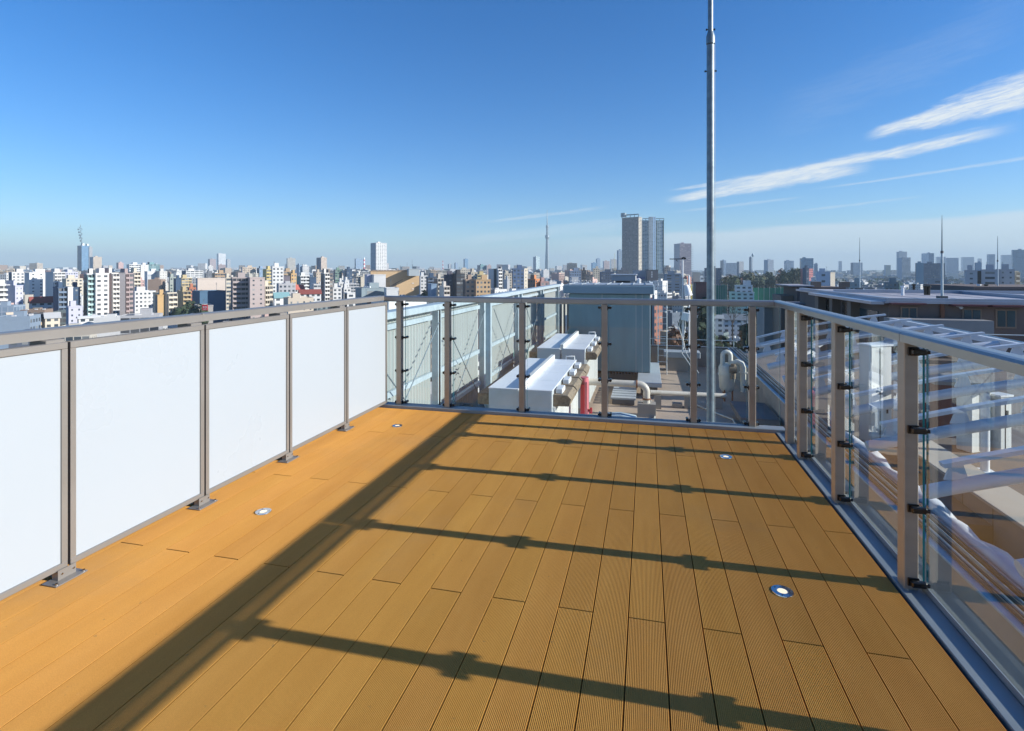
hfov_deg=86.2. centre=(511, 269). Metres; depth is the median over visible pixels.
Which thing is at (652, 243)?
skyscraper
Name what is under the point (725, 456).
deck lamp
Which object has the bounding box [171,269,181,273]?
apartment block
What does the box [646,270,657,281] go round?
commercial building
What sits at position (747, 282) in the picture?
apartment building
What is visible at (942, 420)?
storage shed
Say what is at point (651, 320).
slatted fence
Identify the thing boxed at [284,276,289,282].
apartment building
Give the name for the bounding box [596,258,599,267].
skyscraper
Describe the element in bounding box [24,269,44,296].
apartment building
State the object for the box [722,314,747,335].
apartment building
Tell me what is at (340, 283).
apartment building
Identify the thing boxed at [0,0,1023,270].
sky
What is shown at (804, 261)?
office building
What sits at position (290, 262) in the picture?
skyscraper
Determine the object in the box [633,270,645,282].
commercial building
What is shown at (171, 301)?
apartment building
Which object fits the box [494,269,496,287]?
apartment building
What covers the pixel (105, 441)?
panel railing
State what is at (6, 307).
apartment block
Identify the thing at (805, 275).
apartment building
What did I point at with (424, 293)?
tree
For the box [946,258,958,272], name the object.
office building
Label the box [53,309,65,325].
apartment block
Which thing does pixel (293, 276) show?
apartment building
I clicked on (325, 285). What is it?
apartment building
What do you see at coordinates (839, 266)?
office building
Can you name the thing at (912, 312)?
window
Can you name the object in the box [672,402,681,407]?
concrete block
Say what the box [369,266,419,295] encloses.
hall building
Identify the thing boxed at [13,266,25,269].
apartment block
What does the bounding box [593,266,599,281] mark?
apartment building
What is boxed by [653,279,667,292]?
apartment block
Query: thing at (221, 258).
skyscraper
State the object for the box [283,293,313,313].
apartment block
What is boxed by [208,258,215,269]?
skyscraper
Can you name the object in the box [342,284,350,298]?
apartment building
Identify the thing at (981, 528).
terrace floor
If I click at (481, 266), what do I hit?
office building
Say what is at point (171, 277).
apartment building
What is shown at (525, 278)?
apartment building
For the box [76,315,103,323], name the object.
house
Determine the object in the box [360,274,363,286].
apartment building
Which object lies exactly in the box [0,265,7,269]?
apartment block
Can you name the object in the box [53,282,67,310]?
apartment building
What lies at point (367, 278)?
apartment building
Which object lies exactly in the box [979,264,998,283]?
apartment building
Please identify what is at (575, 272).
office building
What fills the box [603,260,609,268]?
office building
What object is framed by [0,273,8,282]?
apartment block
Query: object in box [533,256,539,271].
office building
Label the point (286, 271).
apartment building
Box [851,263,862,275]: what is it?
office building
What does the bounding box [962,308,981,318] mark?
window
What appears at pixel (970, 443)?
plant cabinet
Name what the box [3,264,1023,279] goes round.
distant city
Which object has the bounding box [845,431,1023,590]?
protective sheet
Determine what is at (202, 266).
apartment block
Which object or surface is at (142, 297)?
apartment building
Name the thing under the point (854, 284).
apartment building
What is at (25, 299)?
apartment block
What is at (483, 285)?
apartment building
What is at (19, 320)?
apartment block
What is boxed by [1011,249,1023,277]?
office building
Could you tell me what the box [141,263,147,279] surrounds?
apartment building
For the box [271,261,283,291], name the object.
apartment building
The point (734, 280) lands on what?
tree
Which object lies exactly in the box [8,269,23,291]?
apartment building
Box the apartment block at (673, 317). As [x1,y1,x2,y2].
[662,310,679,329]
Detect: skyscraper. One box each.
[77,225,88,270]
[89,246,91,267]
[90,256,101,269]
[116,262,123,268]
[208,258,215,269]
[217,253,225,269]
[218,264,225,269]
[226,259,229,267]
[286,257,295,269]
[316,256,326,269]
[371,242,386,270]
[463,258,467,267]
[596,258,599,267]
[610,259,616,270]
[617,249,621,269]
[621,213,641,273]
[642,217,663,273]
[674,243,692,277]
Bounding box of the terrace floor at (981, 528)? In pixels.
[743,351,1023,544]
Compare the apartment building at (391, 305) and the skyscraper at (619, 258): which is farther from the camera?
the skyscraper at (619, 258)
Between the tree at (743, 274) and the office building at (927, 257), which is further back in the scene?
the office building at (927, 257)
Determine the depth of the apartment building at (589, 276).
560.16 m
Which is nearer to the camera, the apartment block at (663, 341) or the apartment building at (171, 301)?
the apartment block at (663, 341)
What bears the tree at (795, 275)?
on the hill
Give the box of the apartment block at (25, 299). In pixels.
[23,292,33,308]
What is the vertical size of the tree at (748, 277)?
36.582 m
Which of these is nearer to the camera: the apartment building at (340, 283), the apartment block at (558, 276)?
the apartment building at (340, 283)
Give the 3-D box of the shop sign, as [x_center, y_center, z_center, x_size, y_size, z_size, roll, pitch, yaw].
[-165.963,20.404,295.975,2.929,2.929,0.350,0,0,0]
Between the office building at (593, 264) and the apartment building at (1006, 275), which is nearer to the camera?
the apartment building at (1006, 275)
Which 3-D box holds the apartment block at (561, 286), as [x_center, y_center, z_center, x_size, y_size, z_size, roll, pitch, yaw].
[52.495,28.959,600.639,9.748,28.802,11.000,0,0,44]
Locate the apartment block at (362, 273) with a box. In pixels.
[360,271,369,276]
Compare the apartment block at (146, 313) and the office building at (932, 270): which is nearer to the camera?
the apartment block at (146, 313)
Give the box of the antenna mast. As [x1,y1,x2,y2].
[663,257,699,372]
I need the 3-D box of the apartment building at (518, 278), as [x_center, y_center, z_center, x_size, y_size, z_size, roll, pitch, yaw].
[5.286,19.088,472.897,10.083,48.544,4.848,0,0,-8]
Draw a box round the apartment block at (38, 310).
[20,307,52,312]
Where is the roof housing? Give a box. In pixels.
[611,274,636,282]
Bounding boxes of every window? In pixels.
[826,299,828,328]
[842,301,846,334]
[860,308,877,342]
[900,307,917,317]
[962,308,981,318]
[995,309,1016,328]
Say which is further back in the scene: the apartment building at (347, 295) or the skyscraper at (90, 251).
the skyscraper at (90, 251)
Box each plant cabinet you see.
[857,342,893,440]
[956,393,990,452]
[991,392,1013,450]
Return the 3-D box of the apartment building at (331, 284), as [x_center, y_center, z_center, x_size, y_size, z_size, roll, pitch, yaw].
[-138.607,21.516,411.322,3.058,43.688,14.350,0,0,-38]
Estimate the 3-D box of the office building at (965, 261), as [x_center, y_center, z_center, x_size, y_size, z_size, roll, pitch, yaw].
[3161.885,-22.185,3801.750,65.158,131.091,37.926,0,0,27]
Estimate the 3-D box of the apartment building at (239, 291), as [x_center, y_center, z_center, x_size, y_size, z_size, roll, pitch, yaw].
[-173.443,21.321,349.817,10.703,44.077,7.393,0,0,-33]
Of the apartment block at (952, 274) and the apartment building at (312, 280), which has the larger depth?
the apartment block at (952, 274)
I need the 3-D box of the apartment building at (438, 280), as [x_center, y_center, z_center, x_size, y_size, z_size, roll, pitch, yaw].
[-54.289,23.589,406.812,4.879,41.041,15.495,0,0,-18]
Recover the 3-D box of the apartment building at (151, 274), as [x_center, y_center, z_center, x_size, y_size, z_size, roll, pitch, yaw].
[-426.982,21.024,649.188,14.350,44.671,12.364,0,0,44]
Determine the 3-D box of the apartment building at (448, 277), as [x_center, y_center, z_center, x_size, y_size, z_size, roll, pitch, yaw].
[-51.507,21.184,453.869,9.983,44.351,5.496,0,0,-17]
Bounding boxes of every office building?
[146,262,159,270]
[257,266,264,276]
[296,263,301,274]
[334,267,341,282]
[355,258,361,268]
[477,264,485,271]
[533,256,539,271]
[568,268,580,282]
[591,262,596,270]
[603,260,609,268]
[720,260,725,275]
[726,263,736,274]
[737,261,743,275]
[749,256,751,272]
[764,259,773,273]
[784,260,793,271]
[800,257,812,268]
[814,263,817,276]
[838,261,841,272]
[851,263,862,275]
[884,265,890,275]
[896,251,906,275]
[897,257,910,279]
[915,261,923,284]
[921,252,933,262]
[924,262,944,283]
[936,257,945,270]
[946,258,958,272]
[961,257,973,270]
[975,261,981,270]
[987,254,994,268]
[1001,255,1010,268]
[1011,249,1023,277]
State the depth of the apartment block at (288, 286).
382.06 m
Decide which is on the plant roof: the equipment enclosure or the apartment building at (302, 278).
the equipment enclosure
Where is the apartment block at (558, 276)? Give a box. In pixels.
[551,273,564,283]
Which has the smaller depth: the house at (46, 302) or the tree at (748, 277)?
the house at (46, 302)
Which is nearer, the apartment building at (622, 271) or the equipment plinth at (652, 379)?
the equipment plinth at (652, 379)
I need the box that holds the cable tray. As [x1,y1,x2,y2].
[611,386,636,404]
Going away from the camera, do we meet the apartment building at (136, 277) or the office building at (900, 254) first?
the apartment building at (136, 277)
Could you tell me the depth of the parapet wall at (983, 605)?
7.67 m
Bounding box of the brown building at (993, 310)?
[757,282,1023,363]
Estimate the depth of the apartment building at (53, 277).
493.12 m
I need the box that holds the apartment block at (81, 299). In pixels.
[80,293,82,305]
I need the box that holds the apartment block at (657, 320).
[650,297,661,344]
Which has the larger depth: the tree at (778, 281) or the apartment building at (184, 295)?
the tree at (778, 281)
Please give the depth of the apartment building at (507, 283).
452.42 m
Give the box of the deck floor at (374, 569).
[0,407,1006,730]
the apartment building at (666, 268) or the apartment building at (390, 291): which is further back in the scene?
the apartment building at (666, 268)
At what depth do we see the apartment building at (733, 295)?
418.27 m
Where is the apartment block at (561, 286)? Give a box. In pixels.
[555,283,563,290]
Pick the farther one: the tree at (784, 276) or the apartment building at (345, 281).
the tree at (784, 276)
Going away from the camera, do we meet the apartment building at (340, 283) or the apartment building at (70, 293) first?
the apartment building at (70, 293)
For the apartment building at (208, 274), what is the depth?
702.88 m
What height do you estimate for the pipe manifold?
0.461 m
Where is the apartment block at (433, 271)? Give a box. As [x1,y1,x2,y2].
[430,269,436,276]
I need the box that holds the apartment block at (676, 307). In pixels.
[672,298,686,310]
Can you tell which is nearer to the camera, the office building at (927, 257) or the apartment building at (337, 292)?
the apartment building at (337, 292)
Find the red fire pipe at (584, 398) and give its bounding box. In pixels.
[580,376,591,413]
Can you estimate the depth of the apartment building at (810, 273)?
706.44 m
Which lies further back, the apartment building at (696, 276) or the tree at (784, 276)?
the apartment building at (696, 276)
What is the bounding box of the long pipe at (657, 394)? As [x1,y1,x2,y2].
[650,390,726,408]
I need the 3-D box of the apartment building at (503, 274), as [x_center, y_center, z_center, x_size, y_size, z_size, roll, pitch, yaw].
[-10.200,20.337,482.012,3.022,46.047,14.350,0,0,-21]
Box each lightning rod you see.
[856,238,862,289]
[936,229,947,297]
[997,236,998,285]
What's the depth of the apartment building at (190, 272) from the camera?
768.30 m
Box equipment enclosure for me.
[563,278,653,380]
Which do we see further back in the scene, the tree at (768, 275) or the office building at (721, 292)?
the tree at (768, 275)
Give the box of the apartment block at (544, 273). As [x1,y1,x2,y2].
[541,269,548,277]
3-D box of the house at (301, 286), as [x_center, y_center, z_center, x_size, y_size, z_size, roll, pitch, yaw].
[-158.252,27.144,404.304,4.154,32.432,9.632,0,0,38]
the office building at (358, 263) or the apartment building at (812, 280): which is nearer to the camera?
the apartment building at (812, 280)
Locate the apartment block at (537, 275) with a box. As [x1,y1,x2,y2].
[531,272,539,278]
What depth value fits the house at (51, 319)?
272.27 m
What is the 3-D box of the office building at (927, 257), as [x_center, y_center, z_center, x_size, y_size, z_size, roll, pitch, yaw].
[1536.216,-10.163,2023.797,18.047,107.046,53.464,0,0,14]
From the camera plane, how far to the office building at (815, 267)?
1999.05 m
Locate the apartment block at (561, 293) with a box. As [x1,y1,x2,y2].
[555,290,565,296]
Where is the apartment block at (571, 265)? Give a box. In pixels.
[567,263,576,269]
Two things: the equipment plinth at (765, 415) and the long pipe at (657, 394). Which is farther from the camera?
the long pipe at (657, 394)
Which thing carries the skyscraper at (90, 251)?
on the ground
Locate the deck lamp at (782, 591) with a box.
[771,585,793,597]
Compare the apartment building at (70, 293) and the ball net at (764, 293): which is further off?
the ball net at (764, 293)
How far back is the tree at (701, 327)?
168.19 m
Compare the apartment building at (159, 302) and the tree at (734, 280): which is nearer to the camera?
the apartment building at (159, 302)
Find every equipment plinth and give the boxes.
[638,362,661,395]
[730,401,779,425]
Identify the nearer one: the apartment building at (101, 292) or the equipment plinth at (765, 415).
the equipment plinth at (765, 415)
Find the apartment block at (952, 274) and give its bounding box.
[946,273,957,276]
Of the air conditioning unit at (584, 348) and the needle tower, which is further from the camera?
the needle tower
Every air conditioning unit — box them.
[478,354,589,413]
[529,331,600,413]
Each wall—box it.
[387,284,559,407]
[650,338,737,366]
[727,347,1023,695]
[918,440,1023,601]
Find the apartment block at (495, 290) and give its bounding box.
[491,288,506,293]
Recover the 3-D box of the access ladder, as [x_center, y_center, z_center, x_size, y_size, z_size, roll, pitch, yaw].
[7.131,2.785,25.952,0.435,4.350,0.040,0,0,14]
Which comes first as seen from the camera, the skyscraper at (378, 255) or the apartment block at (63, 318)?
the apartment block at (63, 318)
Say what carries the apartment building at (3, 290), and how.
on the ground
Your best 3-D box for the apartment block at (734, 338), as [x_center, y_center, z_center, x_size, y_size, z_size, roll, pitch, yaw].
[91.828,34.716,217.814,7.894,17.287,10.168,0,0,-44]
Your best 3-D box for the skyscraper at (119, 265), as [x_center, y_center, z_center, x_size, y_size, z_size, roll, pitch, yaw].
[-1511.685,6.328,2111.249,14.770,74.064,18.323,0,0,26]
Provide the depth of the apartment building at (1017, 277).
334.97 m
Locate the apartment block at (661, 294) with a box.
[657,290,671,309]
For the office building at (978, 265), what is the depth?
1497.12 m
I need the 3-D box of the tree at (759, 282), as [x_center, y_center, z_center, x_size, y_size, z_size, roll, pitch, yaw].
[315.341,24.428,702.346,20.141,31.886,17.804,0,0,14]
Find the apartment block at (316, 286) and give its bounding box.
[312,282,320,288]
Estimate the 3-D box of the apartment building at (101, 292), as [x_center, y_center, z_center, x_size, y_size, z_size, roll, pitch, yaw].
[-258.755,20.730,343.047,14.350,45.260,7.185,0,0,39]
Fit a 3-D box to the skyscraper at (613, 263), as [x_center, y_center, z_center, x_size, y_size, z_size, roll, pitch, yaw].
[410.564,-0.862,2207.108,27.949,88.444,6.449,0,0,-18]
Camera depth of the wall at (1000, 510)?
10.32 m
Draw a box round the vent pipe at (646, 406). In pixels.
[589,378,655,417]
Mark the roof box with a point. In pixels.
(412, 272)
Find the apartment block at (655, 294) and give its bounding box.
[650,290,656,298]
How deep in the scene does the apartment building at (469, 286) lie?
370.90 m
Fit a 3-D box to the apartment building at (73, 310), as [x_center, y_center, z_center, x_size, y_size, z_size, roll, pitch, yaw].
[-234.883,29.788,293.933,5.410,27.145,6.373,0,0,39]
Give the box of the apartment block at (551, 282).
[548,280,556,284]
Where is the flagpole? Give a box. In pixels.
[704,0,716,421]
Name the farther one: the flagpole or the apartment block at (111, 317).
the apartment block at (111, 317)
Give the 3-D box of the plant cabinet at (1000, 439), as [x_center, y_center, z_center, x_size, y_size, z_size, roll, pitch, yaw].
[12.809,4.008,14.438,0.442,1.504,0.460,0,0,-13]
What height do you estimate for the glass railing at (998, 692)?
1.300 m
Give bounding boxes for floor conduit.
[697,405,735,422]
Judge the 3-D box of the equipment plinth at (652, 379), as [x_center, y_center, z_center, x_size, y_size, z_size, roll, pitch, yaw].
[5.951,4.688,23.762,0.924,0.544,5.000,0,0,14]
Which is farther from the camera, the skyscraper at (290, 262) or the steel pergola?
the skyscraper at (290, 262)
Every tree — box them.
[171,301,195,315]
[187,303,208,323]
[420,290,427,295]
[667,324,684,345]
[677,295,715,345]
[704,333,730,346]
[721,277,729,286]
[722,307,745,341]
[726,277,739,294]
[728,276,740,290]
[729,330,756,351]
[738,271,747,277]
[738,312,756,342]
[742,274,752,283]
[747,271,754,291]
[751,277,765,290]
[762,272,773,278]
[762,278,774,287]
[776,268,789,286]
[776,270,787,287]
[780,269,792,283]
[790,268,800,283]
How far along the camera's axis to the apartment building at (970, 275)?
328.97 m
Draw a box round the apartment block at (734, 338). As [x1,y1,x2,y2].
[728,336,739,341]
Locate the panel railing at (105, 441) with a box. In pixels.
[0,295,386,600]
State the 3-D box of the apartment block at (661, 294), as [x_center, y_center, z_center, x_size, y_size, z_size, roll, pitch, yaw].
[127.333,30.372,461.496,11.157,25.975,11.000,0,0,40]
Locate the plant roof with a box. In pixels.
[478,365,775,425]
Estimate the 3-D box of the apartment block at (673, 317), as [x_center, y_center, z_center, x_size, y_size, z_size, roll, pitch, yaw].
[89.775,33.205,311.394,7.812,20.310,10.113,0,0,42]
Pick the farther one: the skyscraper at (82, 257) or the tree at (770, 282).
the skyscraper at (82, 257)
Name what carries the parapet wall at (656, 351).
on the building mass
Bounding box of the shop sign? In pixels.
[202,305,207,309]
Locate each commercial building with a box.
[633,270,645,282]
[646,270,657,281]
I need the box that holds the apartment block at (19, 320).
[0,310,40,348]
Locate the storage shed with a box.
[918,372,980,437]
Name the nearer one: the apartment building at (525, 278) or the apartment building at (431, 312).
the apartment building at (431, 312)
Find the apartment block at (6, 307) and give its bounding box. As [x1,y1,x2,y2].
[0,301,25,315]
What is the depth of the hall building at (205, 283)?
364.86 m
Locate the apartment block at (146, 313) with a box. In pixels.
[120,308,162,333]
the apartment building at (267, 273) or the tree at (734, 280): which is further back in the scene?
the tree at (734, 280)
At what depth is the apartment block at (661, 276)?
773.44 m
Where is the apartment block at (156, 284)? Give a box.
[148,278,165,291]
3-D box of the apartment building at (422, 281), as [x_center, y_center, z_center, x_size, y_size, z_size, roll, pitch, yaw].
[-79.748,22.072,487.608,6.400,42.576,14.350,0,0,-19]
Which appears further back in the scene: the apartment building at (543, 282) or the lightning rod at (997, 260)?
the apartment building at (543, 282)
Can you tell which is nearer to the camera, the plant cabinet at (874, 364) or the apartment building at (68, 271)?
the plant cabinet at (874, 364)
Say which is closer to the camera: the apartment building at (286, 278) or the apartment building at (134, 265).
the apartment building at (286, 278)
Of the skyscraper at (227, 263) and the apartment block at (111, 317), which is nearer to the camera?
the apartment block at (111, 317)
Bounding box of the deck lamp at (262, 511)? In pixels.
[255,508,271,514]
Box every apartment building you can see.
[0,280,9,300]
[6,280,22,303]
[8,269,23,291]
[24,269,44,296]
[45,269,65,295]
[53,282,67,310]
[62,275,82,294]
[63,286,72,305]
[64,269,77,277]
[66,300,82,324]
[72,282,80,304]
[83,268,94,315]
[94,268,108,315]
[105,268,119,314]
[119,273,125,314]
[120,269,133,313]
[126,262,140,272]
[128,268,140,290]
[133,284,155,313]
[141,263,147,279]
[144,269,155,289]
[153,292,177,315]
[155,289,164,315]
[156,269,166,290]
[168,274,175,291]
[173,275,180,291]
[177,286,190,307]
[181,275,191,286]
[182,268,202,277]
[187,283,195,300]
[204,271,211,277]
[212,270,224,277]
[222,273,230,309]
[230,273,247,320]
[241,265,255,273]
[248,272,264,318]
[263,266,270,284]
[265,280,272,306]
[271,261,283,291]
[284,266,290,275]
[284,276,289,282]
[288,270,296,284]
[297,271,309,288]
[302,265,308,274]
[309,277,316,288]
[313,269,320,283]
[321,269,329,300]
[326,269,332,299]
[333,283,341,299]
[337,278,343,287]
[342,277,348,286]
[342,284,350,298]
[344,292,354,306]
[345,267,351,282]
[355,273,360,286]
[355,282,383,305]
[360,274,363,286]
[364,274,371,285]
[371,274,385,286]
[371,291,426,309]
[384,287,398,295]
[419,272,426,293]
[426,273,436,291]
[427,290,436,326]
[428,283,436,295]
[434,274,443,295]
[439,281,449,295]
[443,271,452,295]
[452,270,464,296]
[459,268,469,278]
[463,275,474,296]
[468,269,476,278]
[474,273,490,295]
[477,270,485,278]
[488,269,501,288]
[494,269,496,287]
[498,267,504,288]
[503,276,509,290]
[505,271,511,288]
[512,265,523,289]
[524,268,527,288]
[528,273,540,287]
[540,275,548,285]
[571,277,577,282]
[582,267,585,282]
[586,271,592,282]
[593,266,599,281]
[600,269,613,282]
[616,268,628,273]
[663,265,669,272]
[664,271,680,295]
[693,272,699,283]
[704,266,721,284]
[729,291,753,313]
[734,279,752,291]
[743,280,750,284]
[801,269,812,283]
[803,265,808,284]
[808,277,816,284]
[816,266,829,285]
[830,272,834,285]
[849,278,861,288]
[883,278,901,289]
[927,279,947,283]
[964,265,977,283]
[977,271,980,283]
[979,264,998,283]
[999,262,1014,283]
[1015,271,1019,283]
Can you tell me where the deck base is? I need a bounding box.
[575,427,717,730]
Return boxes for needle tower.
[545,216,549,269]
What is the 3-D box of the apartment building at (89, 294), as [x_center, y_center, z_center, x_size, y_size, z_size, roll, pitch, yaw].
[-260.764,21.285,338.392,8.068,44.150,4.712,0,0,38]
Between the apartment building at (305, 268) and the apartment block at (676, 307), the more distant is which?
the apartment building at (305, 268)
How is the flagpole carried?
on the plant roof
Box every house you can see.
[28,296,52,308]
[28,312,44,327]
[43,312,61,327]
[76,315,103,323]
[272,292,289,305]
[296,284,304,292]
[298,289,321,301]
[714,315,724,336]
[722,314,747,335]
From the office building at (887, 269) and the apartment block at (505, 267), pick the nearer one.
the office building at (887, 269)
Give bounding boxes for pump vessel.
[718,350,747,400]
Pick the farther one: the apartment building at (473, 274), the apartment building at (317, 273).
the apartment building at (317, 273)
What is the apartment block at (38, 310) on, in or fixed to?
on the ground
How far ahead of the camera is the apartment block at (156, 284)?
503.94 m
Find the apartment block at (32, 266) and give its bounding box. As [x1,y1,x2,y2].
[29,263,42,270]
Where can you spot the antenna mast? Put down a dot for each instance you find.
(678, 360)
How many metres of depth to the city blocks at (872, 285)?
836.05 m
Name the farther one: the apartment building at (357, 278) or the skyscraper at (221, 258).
the skyscraper at (221, 258)
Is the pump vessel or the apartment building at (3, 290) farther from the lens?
the apartment building at (3, 290)
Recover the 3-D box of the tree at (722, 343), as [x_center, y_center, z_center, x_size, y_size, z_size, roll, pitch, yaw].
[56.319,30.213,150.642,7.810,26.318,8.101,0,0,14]
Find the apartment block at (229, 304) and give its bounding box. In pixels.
[229,293,230,320]
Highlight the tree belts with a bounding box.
[722,276,1023,311]
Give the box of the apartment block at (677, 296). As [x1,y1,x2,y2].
[672,294,680,298]
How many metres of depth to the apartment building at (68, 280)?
485.39 m
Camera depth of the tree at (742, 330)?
161.75 m
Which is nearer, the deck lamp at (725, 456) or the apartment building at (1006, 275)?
the deck lamp at (725, 456)
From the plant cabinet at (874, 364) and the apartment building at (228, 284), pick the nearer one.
the plant cabinet at (874, 364)
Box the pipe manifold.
[608,412,636,416]
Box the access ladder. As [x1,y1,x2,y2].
[658,283,666,374]
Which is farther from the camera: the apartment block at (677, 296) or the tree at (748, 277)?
the tree at (748, 277)
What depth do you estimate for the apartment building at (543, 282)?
420.55 m
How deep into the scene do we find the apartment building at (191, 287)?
421.69 m
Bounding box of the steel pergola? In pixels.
[747,314,1023,578]
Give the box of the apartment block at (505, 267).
[502,265,509,269]
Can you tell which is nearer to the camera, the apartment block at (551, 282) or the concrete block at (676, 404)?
the concrete block at (676, 404)
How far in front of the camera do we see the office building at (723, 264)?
2000.38 m
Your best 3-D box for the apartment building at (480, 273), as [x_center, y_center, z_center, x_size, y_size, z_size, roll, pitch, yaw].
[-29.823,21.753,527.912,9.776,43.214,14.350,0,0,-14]
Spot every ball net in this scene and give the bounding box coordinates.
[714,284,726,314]
[753,287,783,313]
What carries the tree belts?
on the ground
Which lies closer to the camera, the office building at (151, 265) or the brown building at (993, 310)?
the brown building at (993, 310)
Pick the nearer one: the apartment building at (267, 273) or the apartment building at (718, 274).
the apartment building at (267, 273)
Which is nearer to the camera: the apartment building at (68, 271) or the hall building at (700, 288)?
the hall building at (700, 288)
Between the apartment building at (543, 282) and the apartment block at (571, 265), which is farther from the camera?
the apartment block at (571, 265)
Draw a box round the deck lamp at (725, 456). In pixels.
[720,454,731,458]
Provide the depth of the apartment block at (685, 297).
574.62 m
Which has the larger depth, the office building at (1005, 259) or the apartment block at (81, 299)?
the office building at (1005, 259)
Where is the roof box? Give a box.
[407,264,419,275]
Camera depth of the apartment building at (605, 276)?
699.88 m
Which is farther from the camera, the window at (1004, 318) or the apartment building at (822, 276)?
the apartment building at (822, 276)
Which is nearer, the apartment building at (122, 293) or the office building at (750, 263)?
the apartment building at (122, 293)
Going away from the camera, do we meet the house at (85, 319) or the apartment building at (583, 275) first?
the house at (85, 319)
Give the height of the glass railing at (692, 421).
1.240 m
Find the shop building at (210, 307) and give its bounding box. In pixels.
[194,300,212,323]
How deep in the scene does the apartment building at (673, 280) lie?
558.92 m
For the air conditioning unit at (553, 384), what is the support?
on the plant roof
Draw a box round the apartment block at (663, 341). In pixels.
[660,328,687,344]
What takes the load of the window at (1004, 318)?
in the brown building at (993, 310)
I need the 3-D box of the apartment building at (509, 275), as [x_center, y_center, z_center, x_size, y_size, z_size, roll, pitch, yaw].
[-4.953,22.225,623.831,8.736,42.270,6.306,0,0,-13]
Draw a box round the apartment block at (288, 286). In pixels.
[277,281,295,295]
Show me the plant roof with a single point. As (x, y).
(674, 380)
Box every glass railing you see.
[380,296,784,434]
[773,300,1023,730]
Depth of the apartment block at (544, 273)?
1136.78 m
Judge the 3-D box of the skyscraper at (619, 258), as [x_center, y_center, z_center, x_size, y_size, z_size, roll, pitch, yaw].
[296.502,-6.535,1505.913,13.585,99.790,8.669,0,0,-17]
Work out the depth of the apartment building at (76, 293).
335.66 m
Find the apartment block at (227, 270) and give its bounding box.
[220,268,231,274]
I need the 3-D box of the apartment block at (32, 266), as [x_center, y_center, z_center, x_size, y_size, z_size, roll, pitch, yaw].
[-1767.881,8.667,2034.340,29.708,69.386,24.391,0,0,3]
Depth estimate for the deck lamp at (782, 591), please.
2.31 m
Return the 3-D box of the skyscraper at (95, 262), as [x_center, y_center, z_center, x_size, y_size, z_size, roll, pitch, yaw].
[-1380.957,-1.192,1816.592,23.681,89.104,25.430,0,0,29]
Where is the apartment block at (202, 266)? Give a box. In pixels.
[198,263,206,269]
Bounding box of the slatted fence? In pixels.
[559,294,653,344]
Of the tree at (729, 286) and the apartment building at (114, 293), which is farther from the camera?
the tree at (729, 286)
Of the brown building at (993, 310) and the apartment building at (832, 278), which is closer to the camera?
the brown building at (993, 310)
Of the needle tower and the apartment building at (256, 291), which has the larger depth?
the needle tower
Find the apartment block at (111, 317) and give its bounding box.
[94,313,120,336]
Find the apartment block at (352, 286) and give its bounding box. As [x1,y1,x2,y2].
[349,283,358,291]
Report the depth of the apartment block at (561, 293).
516.46 m
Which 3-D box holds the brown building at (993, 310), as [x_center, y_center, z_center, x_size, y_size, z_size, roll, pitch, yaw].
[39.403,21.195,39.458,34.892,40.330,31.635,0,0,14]
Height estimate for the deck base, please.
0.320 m
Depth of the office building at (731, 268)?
2196.81 m
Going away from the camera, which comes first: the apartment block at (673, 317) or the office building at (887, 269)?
the apartment block at (673, 317)
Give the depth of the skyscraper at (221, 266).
1905.73 m
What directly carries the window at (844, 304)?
in the brown building at (993, 310)
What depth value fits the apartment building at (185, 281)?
563.74 m
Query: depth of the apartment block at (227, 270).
1830.65 m
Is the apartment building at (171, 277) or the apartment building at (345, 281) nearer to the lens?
the apartment building at (345, 281)
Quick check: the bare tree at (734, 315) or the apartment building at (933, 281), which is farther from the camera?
the apartment building at (933, 281)
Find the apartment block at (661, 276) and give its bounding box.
[658,273,666,280]
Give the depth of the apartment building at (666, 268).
899.86 m
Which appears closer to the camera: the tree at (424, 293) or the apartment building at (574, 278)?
the tree at (424, 293)
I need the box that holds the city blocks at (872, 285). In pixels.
[0,269,1023,403]
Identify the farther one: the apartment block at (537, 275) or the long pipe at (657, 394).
the apartment block at (537, 275)
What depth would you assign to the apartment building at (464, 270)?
902.05 m
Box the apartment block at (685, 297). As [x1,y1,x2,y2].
[681,283,687,298]
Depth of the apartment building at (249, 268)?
906.61 m
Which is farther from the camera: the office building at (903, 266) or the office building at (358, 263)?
the office building at (358, 263)
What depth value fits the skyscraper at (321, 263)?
1507.72 m
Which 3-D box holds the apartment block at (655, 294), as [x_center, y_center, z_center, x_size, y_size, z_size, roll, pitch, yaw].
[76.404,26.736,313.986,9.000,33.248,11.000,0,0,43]
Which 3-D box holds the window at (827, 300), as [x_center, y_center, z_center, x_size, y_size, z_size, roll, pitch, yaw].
[22.928,3.345,39.355,0.038,2.430,2.215,0,0,14]
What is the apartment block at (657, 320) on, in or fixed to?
on the ground
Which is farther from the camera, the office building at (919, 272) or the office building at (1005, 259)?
the office building at (1005, 259)
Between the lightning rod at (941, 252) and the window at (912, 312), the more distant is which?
the lightning rod at (941, 252)
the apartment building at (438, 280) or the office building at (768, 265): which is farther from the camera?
the office building at (768, 265)
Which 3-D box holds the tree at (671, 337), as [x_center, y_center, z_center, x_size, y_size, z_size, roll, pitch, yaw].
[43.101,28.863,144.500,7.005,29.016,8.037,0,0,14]
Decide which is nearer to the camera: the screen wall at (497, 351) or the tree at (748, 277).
the screen wall at (497, 351)
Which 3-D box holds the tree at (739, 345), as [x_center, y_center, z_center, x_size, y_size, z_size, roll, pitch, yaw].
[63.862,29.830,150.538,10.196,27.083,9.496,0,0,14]
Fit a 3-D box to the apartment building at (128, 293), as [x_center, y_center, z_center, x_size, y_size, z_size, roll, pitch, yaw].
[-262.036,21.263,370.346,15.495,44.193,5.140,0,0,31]
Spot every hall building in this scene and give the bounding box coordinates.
[192,282,225,322]
[196,275,225,289]
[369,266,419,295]
[693,282,706,314]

